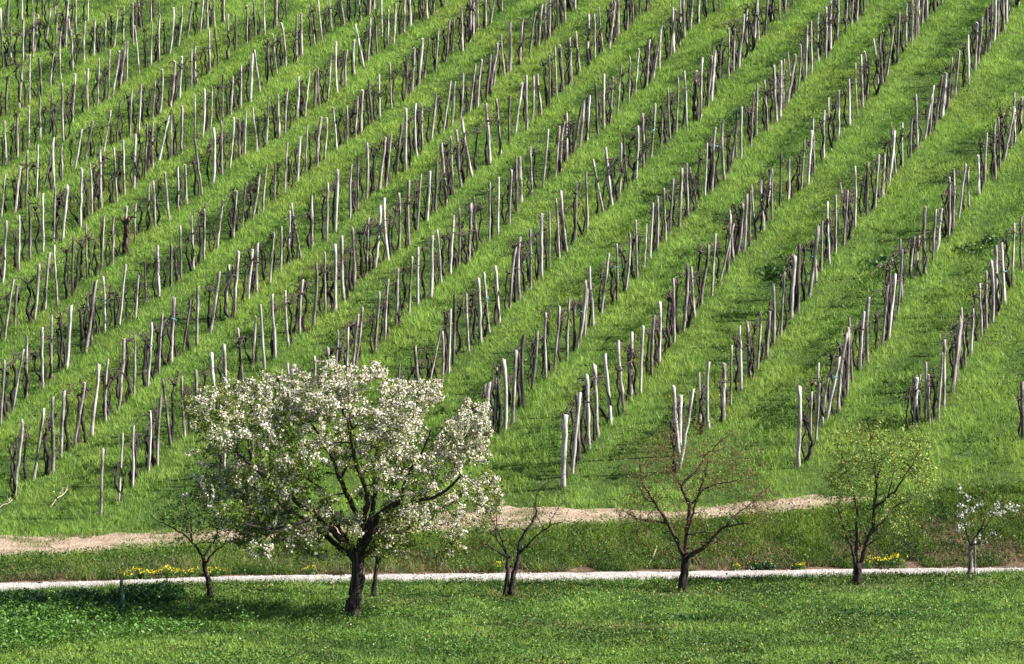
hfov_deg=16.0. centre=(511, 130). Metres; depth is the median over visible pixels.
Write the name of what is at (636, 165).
vine stake
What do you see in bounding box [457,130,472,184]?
grapevine
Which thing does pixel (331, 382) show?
blossom tree
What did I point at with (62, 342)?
grapevine
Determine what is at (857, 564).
light green tree
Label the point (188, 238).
grapevine
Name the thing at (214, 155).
vine stake
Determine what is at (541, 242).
vine stake
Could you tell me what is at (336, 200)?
vine stake
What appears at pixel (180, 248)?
vine stake
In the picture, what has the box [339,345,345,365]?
grapevine
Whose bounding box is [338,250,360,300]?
grapevine
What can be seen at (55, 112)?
grapevine
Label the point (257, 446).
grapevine
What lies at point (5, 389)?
grapevine
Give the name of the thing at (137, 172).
grapevine
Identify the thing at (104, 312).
vine stake
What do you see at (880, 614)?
clover patch
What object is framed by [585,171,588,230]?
vine stake
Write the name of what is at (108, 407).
grapevine
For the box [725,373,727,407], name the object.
grapevine
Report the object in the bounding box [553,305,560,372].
vine stake
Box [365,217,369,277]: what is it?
vine stake
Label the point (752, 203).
vine stake
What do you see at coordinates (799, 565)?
flower clump
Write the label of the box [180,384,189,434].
grapevine
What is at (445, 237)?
grapevine
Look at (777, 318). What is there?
grapevine
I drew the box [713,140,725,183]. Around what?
grapevine
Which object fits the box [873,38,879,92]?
vine stake
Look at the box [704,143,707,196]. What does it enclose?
vine stake
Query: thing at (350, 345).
grapevine
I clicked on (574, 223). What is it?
grapevine
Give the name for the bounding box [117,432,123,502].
vine stake
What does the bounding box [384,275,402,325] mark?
grapevine
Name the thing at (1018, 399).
grapevine
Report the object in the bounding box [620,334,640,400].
grapevine
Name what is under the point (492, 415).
grapevine
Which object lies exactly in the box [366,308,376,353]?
grapevine
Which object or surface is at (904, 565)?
flower clump
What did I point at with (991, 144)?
grapevine
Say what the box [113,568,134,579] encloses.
flower clump
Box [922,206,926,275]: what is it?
vine stake
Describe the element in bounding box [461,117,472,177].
vine stake
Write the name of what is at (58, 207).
grapevine
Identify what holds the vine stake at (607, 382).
on the ground at (586, 478)
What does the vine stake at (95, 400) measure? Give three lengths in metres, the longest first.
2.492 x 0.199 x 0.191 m
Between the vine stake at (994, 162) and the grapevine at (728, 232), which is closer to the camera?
the grapevine at (728, 232)
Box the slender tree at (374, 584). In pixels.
[356,485,415,596]
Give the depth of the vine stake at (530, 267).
122.59 m
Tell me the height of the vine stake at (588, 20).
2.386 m
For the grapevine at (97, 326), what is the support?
on the ground at (586, 478)
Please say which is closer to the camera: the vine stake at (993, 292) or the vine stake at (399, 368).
the vine stake at (399, 368)
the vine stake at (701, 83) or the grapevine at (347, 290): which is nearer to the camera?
the grapevine at (347, 290)
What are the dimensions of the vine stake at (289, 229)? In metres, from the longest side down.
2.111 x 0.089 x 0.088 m
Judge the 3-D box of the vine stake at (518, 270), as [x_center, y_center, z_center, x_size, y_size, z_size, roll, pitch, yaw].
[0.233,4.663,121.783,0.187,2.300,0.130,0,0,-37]
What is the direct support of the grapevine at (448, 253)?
on the ground at (586, 478)
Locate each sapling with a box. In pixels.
[149,489,234,595]
[955,484,1021,579]
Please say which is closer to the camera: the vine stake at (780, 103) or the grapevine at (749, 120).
the grapevine at (749, 120)
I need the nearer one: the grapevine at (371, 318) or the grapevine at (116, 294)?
the grapevine at (371, 318)
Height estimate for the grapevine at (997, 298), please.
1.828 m
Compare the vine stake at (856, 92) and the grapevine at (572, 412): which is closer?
the grapevine at (572, 412)
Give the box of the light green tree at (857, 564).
[818,417,941,584]
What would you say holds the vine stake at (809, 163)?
on the ground at (586, 478)
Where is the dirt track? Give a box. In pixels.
[0,494,927,555]
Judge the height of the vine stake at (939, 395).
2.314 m
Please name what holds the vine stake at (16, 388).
on the ground at (586, 478)
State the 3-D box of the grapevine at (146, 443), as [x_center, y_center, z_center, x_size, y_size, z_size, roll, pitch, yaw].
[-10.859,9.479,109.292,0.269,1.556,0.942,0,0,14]
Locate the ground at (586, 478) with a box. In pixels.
[0,0,1023,663]
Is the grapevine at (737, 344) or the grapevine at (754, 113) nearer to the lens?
the grapevine at (737, 344)
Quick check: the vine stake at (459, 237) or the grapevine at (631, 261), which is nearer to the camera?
the grapevine at (631, 261)
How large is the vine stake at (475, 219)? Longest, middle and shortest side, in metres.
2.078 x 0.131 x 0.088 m
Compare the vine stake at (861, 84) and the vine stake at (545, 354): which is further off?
the vine stake at (861, 84)
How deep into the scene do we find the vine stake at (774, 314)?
115.60 m
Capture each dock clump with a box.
[747,264,791,279]
[778,398,790,408]
[855,254,904,272]
[951,242,993,257]
[975,232,1001,246]
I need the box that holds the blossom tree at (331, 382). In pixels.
[174,355,506,617]
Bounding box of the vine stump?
[115,210,143,255]
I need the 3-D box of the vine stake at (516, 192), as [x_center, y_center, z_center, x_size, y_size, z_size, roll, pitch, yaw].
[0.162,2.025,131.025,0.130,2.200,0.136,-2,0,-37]
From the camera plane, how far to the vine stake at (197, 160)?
136.24 m
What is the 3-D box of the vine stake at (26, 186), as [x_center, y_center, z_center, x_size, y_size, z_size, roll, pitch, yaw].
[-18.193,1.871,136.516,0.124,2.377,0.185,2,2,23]
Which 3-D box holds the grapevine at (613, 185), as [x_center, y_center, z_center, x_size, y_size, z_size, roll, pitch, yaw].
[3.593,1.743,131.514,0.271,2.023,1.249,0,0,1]
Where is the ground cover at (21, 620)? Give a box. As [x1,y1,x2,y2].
[0,590,255,653]
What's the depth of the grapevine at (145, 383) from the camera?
116.03 m
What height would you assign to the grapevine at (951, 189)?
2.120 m
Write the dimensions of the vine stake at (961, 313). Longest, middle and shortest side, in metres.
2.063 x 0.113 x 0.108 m
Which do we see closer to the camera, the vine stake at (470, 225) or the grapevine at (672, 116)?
the vine stake at (470, 225)
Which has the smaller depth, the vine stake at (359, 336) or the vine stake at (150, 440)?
the vine stake at (150, 440)
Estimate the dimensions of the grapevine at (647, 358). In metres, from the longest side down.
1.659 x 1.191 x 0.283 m
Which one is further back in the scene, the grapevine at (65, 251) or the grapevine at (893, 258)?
the grapevine at (65, 251)
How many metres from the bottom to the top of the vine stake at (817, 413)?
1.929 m
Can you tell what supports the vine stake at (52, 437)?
on the ground at (586, 478)
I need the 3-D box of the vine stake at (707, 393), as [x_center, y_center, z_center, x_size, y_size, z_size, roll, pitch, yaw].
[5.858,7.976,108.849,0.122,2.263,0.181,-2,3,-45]
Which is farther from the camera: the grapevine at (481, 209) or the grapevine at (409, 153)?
the grapevine at (409, 153)
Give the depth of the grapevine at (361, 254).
125.26 m
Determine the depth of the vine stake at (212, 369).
113.52 m
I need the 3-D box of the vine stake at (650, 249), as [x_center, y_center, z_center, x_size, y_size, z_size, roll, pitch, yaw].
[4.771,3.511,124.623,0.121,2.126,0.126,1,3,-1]
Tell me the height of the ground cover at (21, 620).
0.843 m
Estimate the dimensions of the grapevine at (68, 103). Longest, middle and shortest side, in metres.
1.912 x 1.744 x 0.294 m
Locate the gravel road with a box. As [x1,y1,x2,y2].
[0,568,1023,590]
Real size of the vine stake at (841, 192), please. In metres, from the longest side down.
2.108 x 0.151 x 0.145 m
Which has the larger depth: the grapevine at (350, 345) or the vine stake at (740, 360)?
the grapevine at (350, 345)
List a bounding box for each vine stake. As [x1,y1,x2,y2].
[0,359,5,424]
[1,220,7,283]
[3,279,14,340]
[11,349,24,413]
[15,419,23,495]
[18,215,20,270]
[24,150,27,207]
[25,336,27,398]
[28,205,31,260]
[32,263,39,321]
[32,408,44,479]
[35,144,38,199]
[41,193,44,252]
[41,327,43,389]
[43,252,50,311]
[50,315,52,376]
[50,396,54,471]
[52,187,55,242]
[53,245,57,303]
[59,389,65,457]
[61,83,64,143]
[61,184,68,240]
[65,305,72,369]
[71,236,73,295]
[73,381,85,446]
[79,167,82,227]
[84,280,97,353]
[85,224,87,280]
[89,161,92,217]
[90,363,100,437]
[99,146,102,210]
[99,216,104,275]
[99,448,104,516]
[102,276,105,332]
[104,358,108,423]
[113,147,117,201]
[117,264,126,326]
[117,338,124,411]
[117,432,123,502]
[122,139,125,194]
[131,425,134,487]
[132,134,136,189]
[132,332,135,396]
[144,124,147,177]
[147,322,152,387]
[147,410,151,472]
[156,395,161,466]
[158,313,163,375]
[161,377,171,446]
[169,296,175,363]
[179,225,181,278]
[180,376,185,438]
[182,298,190,352]
[191,214,194,269]
[193,369,197,429]
[194,139,202,194]
[195,286,199,346]
[202,209,205,260]
[208,272,220,333]
[210,352,214,413]
[211,126,215,184]
[220,120,222,175]
[223,264,229,319]
[223,343,226,391]
[223,424,226,478]
[233,250,239,316]
[237,328,243,379]
[258,304,265,370]
[271,294,276,359]
[278,369,282,428]
[284,290,289,345]
[287,210,290,265]
[287,363,290,427]
[290,203,301,257]
[298,279,303,334]
[311,262,317,329]
[313,355,315,415]
[324,252,326,313]
[325,183,328,242]
[327,346,329,359]
[334,169,338,231]
[334,244,336,311]
[335,330,338,361]
[340,236,345,301]
[346,327,348,389]
[349,164,352,219]
[350,226,355,290]
[352,314,358,373]
[355,306,363,367]
[365,142,368,199]
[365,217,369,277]
[374,291,380,351]
[375,205,381,267]
[378,136,386,190]
[382,198,389,261]
[384,279,389,340]
[385,134,391,187]
[394,268,398,326]
[395,122,402,177]
[398,192,400,249]
[398,364,400,393]
[404,108,406,170]
[406,180,410,246]
[408,256,413,315]
[413,345,420,405]
[414,103,417,157]
[416,174,421,231]
[416,247,418,304]
[429,235,433,297]
[429,328,441,380]
[433,157,438,213]
[436,229,441,282]
[439,142,447,203]
[441,330,443,385]
[442,80,451,135]
[448,309,451,372]
[449,215,454,274]
[450,135,454,193]
[451,295,455,366]
[455,129,462,188]
[458,207,460,267]
[459,405,462,474]
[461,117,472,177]
[465,292,469,350]
[467,203,471,263]
[473,196,478,249]
[477,278,481,344]
[481,382,490,454]
[483,272,490,333]
[483,384,488,434]
[485,103,490,163]
[488,182,490,241]
[494,265,500,322]
[494,367,497,429]
[495,98,501,153]
[497,177,499,234]
[502,358,507,431]
[508,168,512,223]
[508,247,516,308]
[511,350,517,424]
[515,157,517,211]
[516,236,520,299]
[520,335,524,407]
[525,75,527,130]
[528,229,532,289]
[530,330,538,390]
[539,213,543,277]
[542,129,548,186]
[543,312,546,380]
[548,55,550,108]
[548,211,550,267]
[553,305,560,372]
[555,198,559,259]
[560,190,567,254]
[560,414,567,488]
[565,297,570,360]
[571,392,581,473]
[575,180,577,237]
[575,393,581,462]
[576,280,586,348]
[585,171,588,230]
[585,374,590,449]
[586,14,589,65]
[588,266,594,326]
[592,159,603,213]
[592,363,599,438]
[594,83,598,136]
[600,252,609,315]
[602,73,604,128]
[603,353,612,425]
[604,147,613,206]
[615,244,618,302]
[617,340,624,413]
[618,142,621,195]
[622,134,628,188]
[624,232,630,292]
[629,331,632,398]
[635,126,638,180]
[635,220,637,279]
[639,325,644,394]
[641,113,644,169]
[649,202,653,257]
[650,103,656,157]
[650,314,655,374]
[656,195,658,248]
[658,301,661,363]
[662,188,666,242]
[667,88,670,141]
[668,176,673,234]
[671,385,680,456]
[672,278,675,344]
[675,76,678,131]
[677,167,683,227]
[678,389,693,469]
[681,263,688,333]
[683,71,687,126]
[686,163,688,217]
[690,266,695,318]
[699,57,703,118]
[699,243,710,305]
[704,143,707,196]
[705,360,709,428]
[707,55,712,107]
[710,127,717,192]
[710,233,716,296]
[719,223,734,281]
[720,119,725,181]
[722,362,725,420]
[727,214,731,274]
[729,210,734,263]
[729,345,732,405]
[736,202,743,255]
[737,13,744,67]
[738,325,742,390]
[740,106,742,158]
[743,194,747,253]
[745,320,749,370]
[748,190,751,246]
[750,92,754,148]
[751,184,754,233]
[754,0,757,48]
[755,83,758,137]
[756,312,761,369]
[763,80,768,132]
[771,168,772,220]
[772,64,777,122]
[772,283,775,345]
[778,152,782,208]
[779,60,781,117]
[780,271,785,335]
[782,59,784,109]
[789,254,796,319]
[796,242,800,314]
[796,385,801,468]
[804,25,807,79]
[807,130,812,184]
[807,225,819,297]
[808,391,812,460]
[810,20,812,72]
[812,118,814,173]
[814,382,820,441]
[816,363,819,411]
[820,220,822,274]
[824,6,827,59]
[825,356,840,421]
[826,201,830,264]
[827,97,831,151]
[834,195,836,254]
[836,332,848,412]
[839,182,848,233]
[842,190,848,245]
[845,326,849,396]
[848,317,853,382]
[854,166,856,228]
[855,62,857,117]
[859,311,864,370]
[860,54,863,108]
[865,161,869,216]
[865,297,869,363]
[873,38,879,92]
[874,154,879,208]
[881,285,888,348]
[888,130,895,184]
[888,274,896,337]
[889,265,893,327]
[896,11,899,65]
[896,248,902,315]
[899,239,902,300]
[915,94,918,149]
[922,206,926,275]
[924,361,926,420]
[928,85,934,134]
[931,208,936,261]
[937,351,942,421]
[942,339,945,407]
[947,57,952,107]
[947,176,950,238]
[950,316,962,392]
[952,168,955,228]
[956,315,963,382]
[958,163,966,219]
[960,308,966,367]
[978,283,982,335]
[985,270,987,327]
[990,260,994,322]
[993,122,996,178]
[994,245,998,316]
[997,117,1000,169]
[1000,243,1005,303]
[1004,106,1014,159]
[1011,223,1014,286]
[1019,216,1022,269]
[1020,381,1023,439]
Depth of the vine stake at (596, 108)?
139.41 m
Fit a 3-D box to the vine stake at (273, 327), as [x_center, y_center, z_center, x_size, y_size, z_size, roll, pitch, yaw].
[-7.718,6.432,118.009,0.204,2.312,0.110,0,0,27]
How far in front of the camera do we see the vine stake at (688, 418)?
105.61 m
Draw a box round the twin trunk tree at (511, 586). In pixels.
[467,473,569,596]
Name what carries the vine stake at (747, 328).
on the ground at (586, 478)
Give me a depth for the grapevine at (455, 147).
135.26 m
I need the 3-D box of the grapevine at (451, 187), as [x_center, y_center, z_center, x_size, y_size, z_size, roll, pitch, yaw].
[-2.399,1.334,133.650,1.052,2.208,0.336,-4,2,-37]
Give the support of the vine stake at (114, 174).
on the ground at (586, 478)
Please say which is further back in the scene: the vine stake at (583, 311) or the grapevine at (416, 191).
the grapevine at (416, 191)
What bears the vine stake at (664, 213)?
on the ground at (586, 478)
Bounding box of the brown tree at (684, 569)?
[612,417,781,592]
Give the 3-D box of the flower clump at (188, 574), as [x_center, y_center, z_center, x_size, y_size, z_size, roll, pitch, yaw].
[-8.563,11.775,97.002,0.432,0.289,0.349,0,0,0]
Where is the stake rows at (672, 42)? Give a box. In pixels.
[0,0,1023,444]
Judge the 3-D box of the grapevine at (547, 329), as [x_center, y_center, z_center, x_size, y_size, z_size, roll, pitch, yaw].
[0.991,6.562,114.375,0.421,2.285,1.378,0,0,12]
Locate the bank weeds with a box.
[0,475,1023,581]
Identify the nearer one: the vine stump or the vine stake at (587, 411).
the vine stake at (587, 411)
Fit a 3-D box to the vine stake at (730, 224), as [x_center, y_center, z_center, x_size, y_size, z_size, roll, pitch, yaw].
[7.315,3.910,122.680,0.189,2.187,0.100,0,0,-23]
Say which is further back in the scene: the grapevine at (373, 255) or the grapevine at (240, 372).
the grapevine at (373, 255)
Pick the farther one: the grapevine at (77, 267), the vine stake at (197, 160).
the vine stake at (197, 160)
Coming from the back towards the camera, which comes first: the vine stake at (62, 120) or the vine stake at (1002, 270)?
the vine stake at (62, 120)
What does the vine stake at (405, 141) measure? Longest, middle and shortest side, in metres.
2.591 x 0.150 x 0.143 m
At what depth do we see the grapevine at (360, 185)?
133.71 m
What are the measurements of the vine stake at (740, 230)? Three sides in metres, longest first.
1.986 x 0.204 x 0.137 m
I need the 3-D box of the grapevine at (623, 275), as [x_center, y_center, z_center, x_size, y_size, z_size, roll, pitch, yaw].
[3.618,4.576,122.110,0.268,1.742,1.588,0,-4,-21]
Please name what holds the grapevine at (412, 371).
on the ground at (586, 478)
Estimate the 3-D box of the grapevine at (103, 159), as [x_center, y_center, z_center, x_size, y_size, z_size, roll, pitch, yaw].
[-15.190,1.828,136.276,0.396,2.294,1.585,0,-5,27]
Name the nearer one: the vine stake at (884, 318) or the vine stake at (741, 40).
the vine stake at (884, 318)
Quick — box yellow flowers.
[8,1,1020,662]
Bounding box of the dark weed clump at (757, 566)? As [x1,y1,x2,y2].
[740,560,778,569]
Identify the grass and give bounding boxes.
[0,568,1023,663]
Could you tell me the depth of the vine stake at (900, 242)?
118.42 m
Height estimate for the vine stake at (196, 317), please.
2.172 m
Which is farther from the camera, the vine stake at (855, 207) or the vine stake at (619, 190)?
the vine stake at (619, 190)
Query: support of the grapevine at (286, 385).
on the ground at (586, 478)
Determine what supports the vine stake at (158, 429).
on the ground at (586, 478)
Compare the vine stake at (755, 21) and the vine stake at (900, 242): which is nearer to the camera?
the vine stake at (900, 242)
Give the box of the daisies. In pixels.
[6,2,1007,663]
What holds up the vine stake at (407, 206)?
on the ground at (586, 478)
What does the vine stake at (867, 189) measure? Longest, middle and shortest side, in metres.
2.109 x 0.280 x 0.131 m
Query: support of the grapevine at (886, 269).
on the ground at (586, 478)
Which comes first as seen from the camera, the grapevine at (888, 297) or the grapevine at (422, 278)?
the grapevine at (888, 297)
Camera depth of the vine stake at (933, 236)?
122.21 m
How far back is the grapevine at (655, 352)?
114.44 m
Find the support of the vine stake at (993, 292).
on the ground at (586, 478)
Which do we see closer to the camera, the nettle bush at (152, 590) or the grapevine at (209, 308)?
the nettle bush at (152, 590)
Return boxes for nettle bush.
[0,583,128,617]
[101,578,190,610]
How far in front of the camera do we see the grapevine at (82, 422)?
111.93 m
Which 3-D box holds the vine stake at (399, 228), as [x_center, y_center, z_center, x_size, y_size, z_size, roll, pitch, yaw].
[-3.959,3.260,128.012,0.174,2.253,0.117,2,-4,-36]
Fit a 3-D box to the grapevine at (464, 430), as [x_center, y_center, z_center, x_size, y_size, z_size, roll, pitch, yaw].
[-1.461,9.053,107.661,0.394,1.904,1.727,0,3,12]
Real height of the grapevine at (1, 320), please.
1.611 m
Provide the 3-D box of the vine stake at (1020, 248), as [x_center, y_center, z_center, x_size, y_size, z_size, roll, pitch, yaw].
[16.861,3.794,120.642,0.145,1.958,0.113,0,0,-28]
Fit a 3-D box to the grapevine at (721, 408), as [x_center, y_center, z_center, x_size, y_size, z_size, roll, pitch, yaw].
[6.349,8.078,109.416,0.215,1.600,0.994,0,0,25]
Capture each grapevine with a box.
[0,245,5,278]
[0,269,43,323]
[0,297,2,339]
[0,358,27,418]
[1,350,21,408]
[2,359,9,413]
[8,434,24,497]
[10,230,17,271]
[13,161,36,210]
[22,348,31,397]
[23,424,32,482]
[28,199,39,255]
[28,350,45,387]
[36,258,61,314]
[38,410,65,458]
[40,327,47,371]
[42,416,57,475]
[44,330,59,381]
[46,199,73,241]
[48,104,59,146]
[51,305,67,367]
[52,189,65,240]
[53,184,70,237]
[53,315,66,372]
[59,243,71,298]
[59,382,75,451]
[60,192,79,223]
[61,387,91,443]
[63,94,73,139]
[67,234,94,290]
[72,301,98,353]
[76,233,89,282]
[76,284,105,346]
[79,377,88,442]
[83,157,104,210]
[83,177,88,222]
[83,188,88,217]
[84,231,96,277]
[91,237,98,277]
[92,149,118,199]
[93,174,103,214]
[94,296,107,334]
[100,214,111,269]
[100,369,110,418]
[103,368,128,415]
[103,381,110,415]
[106,284,116,327]
[110,460,123,500]
[112,329,139,398]
[113,290,120,328]
[114,351,139,404]
[122,433,142,484]
[130,151,138,184]
[131,399,181,465]
[131,424,138,480]
[136,327,156,389]
[140,341,156,379]
[140,420,155,466]
[144,422,154,467]
[152,321,170,372]
[161,315,171,364]
[164,367,184,444]
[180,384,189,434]
[181,297,202,349]
[183,234,193,271]
[188,155,200,196]
[188,386,194,434]
[192,201,209,263]
[201,366,215,409]
[202,280,220,328]
[202,355,229,408]
[202,449,224,490]
[206,138,212,184]
[212,132,227,173]
[217,129,229,172]
[221,265,246,319]
[231,329,244,387]
[247,424,252,461]
[256,408,264,452]
[264,297,285,359]
[271,370,282,433]
[282,365,297,425]
[283,292,298,343]
[294,281,312,332]
[297,259,346,316]
[319,188,334,240]
[321,345,341,396]
[325,264,330,310]
[329,257,345,313]
[330,174,341,228]
[331,184,347,232]
[331,333,346,363]
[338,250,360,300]
[339,319,359,369]
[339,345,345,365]
[343,242,357,292]
[343,317,363,363]
[343,338,358,377]
[344,239,361,285]
[345,179,360,216]
[345,222,380,278]
[348,176,356,215]
[353,156,362,201]
[354,320,374,361]
[362,137,388,195]
[363,215,379,272]
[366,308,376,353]
[371,220,394,270]
[374,300,390,343]
[375,222,391,262]
[383,280,390,335]
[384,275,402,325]
[386,205,394,257]
[386,260,425,317]
[387,194,419,249]
[390,200,399,252]
[398,127,405,171]
[404,358,430,406]
[407,115,412,166]
[410,357,429,380]
[412,179,422,232]
[412,340,435,380]
[417,239,429,300]
[427,225,460,278]
[432,354,439,378]
[434,137,456,195]
[434,251,439,285]
[438,144,460,200]
[439,169,454,207]
[441,316,448,372]
[442,231,471,270]
[443,308,450,367]
[447,228,455,265]
[449,144,468,180]
[455,296,465,354]
[455,406,470,467]
[456,219,466,262]
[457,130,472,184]
[457,229,478,265]
[461,198,501,242]
[461,280,484,345]
[464,201,475,258]
[468,122,488,172]
[469,296,474,345]
[470,403,476,459]
[473,393,491,419]
[479,109,497,164]
[482,297,488,336]
[482,375,494,436]
[485,182,494,237]
[489,279,501,325]
[491,362,502,433]
[492,378,496,423]
[495,114,501,156]
[499,374,512,426]
[501,237,521,302]
[502,265,523,311]
[509,337,528,406]
[511,243,526,292]
[514,249,537,295]
[520,336,540,379]
[522,140,545,188]
[523,233,538,282]
[527,339,536,384]
[530,332,550,378]
[531,228,540,282]
[537,303,552,373]
[538,222,549,270]
[546,203,568,251]
[554,218,561,256]
[554,309,566,362]
[557,404,572,477]
[565,400,578,460]
[566,180,586,244]
[566,199,585,236]
[567,293,581,351]
[568,369,599,443]
[569,415,579,466]
[575,391,595,452]
[581,375,611,421]
[587,283,594,328]
[590,91,603,131]
[592,255,619,304]
[598,264,605,313]
[600,78,624,124]
[608,153,614,201]
[609,242,629,290]
[611,360,640,416]
[615,160,630,202]
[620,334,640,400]
[623,229,645,278]
[626,126,650,170]
[627,346,638,398]
[639,108,653,162]
[640,324,659,375]
[648,310,667,357]
[653,320,658,367]
[654,185,679,232]
[655,317,662,365]
[662,290,671,347]
[665,288,675,337]
[668,419,677,474]
[669,176,676,226]
[670,91,676,135]
[671,272,684,334]
[674,396,681,439]
[676,87,692,127]
[683,277,693,327]
[690,74,704,119]
[690,268,704,310]
[696,241,709,293]
[698,384,706,434]
[701,135,719,190]
[711,238,721,286]
[712,13,741,63]
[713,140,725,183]
[715,378,731,423]
[719,217,730,272]
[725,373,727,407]
[731,333,741,393]
[732,20,744,69]
[734,200,744,252]
[742,335,754,380]
[744,105,754,143]
[748,104,758,142]
[749,317,758,375]
[762,162,774,209]
[764,299,773,348]
[768,75,774,124]
[771,297,780,338]
[772,76,779,118]
[776,273,787,330]
[783,255,795,312]
[786,260,808,310]
[787,251,804,314]
[801,240,811,300]
[801,411,813,461]
[804,374,816,427]
[805,384,812,437]
[815,212,832,264]
[820,344,842,415]
[825,209,831,259]
[825,216,833,252]
[832,205,844,249]
[835,324,855,388]
[836,340,844,407]
[841,182,851,221]
[841,192,846,240]
[842,343,851,399]
[844,196,856,241]
[847,191,854,232]
[851,321,869,370]
[852,319,865,365]
[857,172,869,208]
[858,178,864,219]
[858,317,864,360]
[868,254,897,311]
[869,307,883,351]
[871,280,904,330]
[882,274,889,342]
[887,279,892,329]
[888,246,898,304]
[891,274,905,322]
[895,240,914,297]
[907,377,920,427]
[912,109,927,146]
[917,231,929,276]
[925,366,940,421]
[940,165,969,205]
[941,181,955,238]
[941,331,951,389]
[942,171,957,226]
[945,319,958,377]
[946,334,966,377]
[950,185,959,232]
[956,314,975,369]
[973,278,995,330]
[983,282,990,322]
[984,260,1000,311]
[987,137,1000,180]
[987,266,996,308]
[991,128,1001,173]
[997,226,1022,291]
[998,245,1003,302]
[1012,392,1021,440]
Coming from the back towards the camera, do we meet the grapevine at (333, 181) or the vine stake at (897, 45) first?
the vine stake at (897, 45)
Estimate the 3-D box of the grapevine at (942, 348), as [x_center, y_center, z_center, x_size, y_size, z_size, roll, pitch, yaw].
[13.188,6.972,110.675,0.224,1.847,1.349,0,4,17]
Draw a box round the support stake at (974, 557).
[974,534,975,574]
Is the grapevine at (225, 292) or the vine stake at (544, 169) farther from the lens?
the vine stake at (544, 169)
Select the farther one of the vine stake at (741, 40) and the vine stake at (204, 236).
the vine stake at (741, 40)
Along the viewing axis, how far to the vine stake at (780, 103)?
140.17 m
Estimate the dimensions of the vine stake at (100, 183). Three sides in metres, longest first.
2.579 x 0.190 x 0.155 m
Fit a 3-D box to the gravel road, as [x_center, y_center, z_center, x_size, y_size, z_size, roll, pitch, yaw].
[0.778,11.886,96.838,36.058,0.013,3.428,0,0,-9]
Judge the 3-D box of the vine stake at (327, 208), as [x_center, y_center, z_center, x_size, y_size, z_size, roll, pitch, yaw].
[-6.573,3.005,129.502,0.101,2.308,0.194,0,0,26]
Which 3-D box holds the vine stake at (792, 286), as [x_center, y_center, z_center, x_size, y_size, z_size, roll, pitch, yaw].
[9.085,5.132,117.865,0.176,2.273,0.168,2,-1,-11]
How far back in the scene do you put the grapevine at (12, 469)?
107.69 m
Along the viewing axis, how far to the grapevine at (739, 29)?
147.25 m
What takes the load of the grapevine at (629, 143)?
on the ground at (586, 478)
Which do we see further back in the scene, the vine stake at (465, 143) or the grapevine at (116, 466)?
the vine stake at (465, 143)
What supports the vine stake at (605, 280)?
on the ground at (586, 478)
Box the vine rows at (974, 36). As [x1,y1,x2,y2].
[0,0,1023,446]
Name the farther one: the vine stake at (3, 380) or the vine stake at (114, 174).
the vine stake at (114, 174)
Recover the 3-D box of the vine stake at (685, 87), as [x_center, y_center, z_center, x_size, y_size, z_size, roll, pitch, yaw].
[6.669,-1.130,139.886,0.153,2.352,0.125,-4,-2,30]
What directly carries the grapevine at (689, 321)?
on the ground at (586, 478)
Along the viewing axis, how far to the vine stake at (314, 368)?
112.24 m
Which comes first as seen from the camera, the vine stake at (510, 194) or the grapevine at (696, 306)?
the grapevine at (696, 306)
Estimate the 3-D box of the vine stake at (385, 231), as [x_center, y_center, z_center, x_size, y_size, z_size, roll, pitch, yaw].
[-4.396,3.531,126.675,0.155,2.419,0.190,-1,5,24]
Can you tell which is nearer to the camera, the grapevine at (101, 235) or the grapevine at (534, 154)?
the grapevine at (101, 235)
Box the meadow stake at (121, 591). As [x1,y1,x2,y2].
[119,577,124,615]
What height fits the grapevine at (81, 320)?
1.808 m
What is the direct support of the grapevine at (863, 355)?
on the ground at (586, 478)
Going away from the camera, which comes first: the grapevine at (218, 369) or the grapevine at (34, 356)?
the grapevine at (218, 369)
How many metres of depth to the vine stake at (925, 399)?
108.00 m
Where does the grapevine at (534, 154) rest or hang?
on the ground at (586, 478)
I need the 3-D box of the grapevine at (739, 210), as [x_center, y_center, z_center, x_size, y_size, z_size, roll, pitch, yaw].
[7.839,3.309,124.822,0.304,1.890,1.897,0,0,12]
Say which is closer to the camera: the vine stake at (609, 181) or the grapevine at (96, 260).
the grapevine at (96, 260)
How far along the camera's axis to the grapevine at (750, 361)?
112.54 m
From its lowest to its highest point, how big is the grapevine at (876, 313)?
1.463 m
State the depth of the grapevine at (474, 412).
108.14 m
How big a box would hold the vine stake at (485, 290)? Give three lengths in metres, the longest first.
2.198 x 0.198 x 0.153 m
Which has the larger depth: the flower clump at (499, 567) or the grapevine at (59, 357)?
the grapevine at (59, 357)
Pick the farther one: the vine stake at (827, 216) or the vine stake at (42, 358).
the vine stake at (827, 216)
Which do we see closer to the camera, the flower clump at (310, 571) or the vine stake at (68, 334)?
the flower clump at (310, 571)
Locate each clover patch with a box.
[635,612,721,621]
[827,607,918,617]
[832,611,875,620]
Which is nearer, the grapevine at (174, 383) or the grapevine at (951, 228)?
the grapevine at (174, 383)
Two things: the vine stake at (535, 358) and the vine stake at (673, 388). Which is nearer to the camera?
the vine stake at (673, 388)
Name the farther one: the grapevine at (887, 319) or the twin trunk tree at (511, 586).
the grapevine at (887, 319)
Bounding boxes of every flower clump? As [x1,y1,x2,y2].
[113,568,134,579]
[129,566,157,578]
[147,563,185,578]
[185,567,197,576]
[197,564,225,576]
[301,564,317,574]
[492,560,504,572]
[731,563,740,570]
[792,559,805,569]
[863,555,874,568]
[870,552,907,568]

